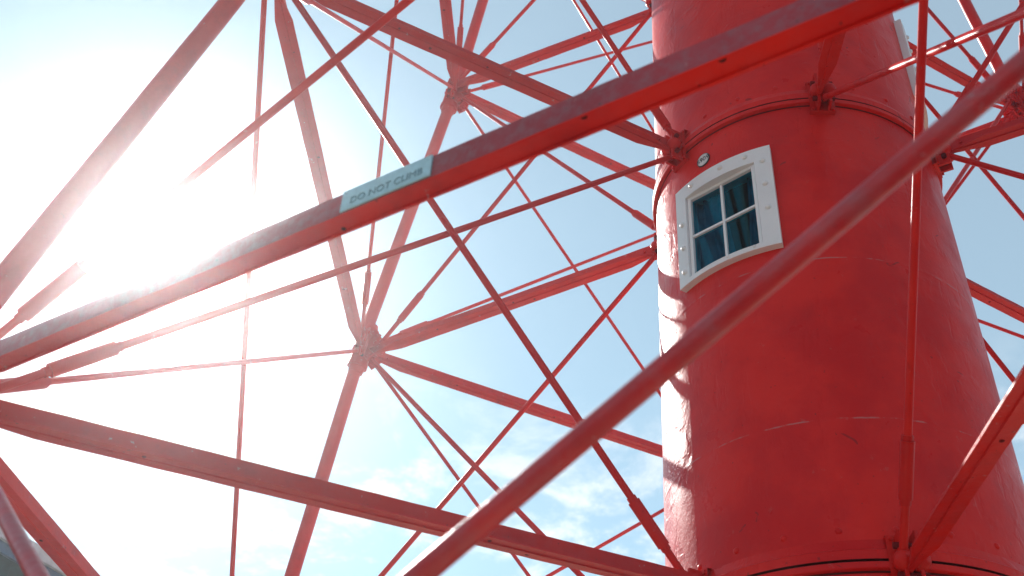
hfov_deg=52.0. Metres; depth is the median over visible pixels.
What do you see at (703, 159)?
number tag
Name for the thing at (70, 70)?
sky
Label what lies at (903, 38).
window
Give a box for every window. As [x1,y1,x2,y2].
[675,145,783,292]
[893,19,927,129]
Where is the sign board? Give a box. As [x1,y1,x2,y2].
[339,154,432,212]
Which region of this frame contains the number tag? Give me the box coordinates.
[697,153,709,166]
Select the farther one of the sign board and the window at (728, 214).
the window at (728, 214)
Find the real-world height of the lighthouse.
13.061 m
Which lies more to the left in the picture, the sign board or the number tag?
the sign board
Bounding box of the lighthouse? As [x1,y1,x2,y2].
[0,0,1023,575]
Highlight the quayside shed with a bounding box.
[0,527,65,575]
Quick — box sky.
[0,0,1023,575]

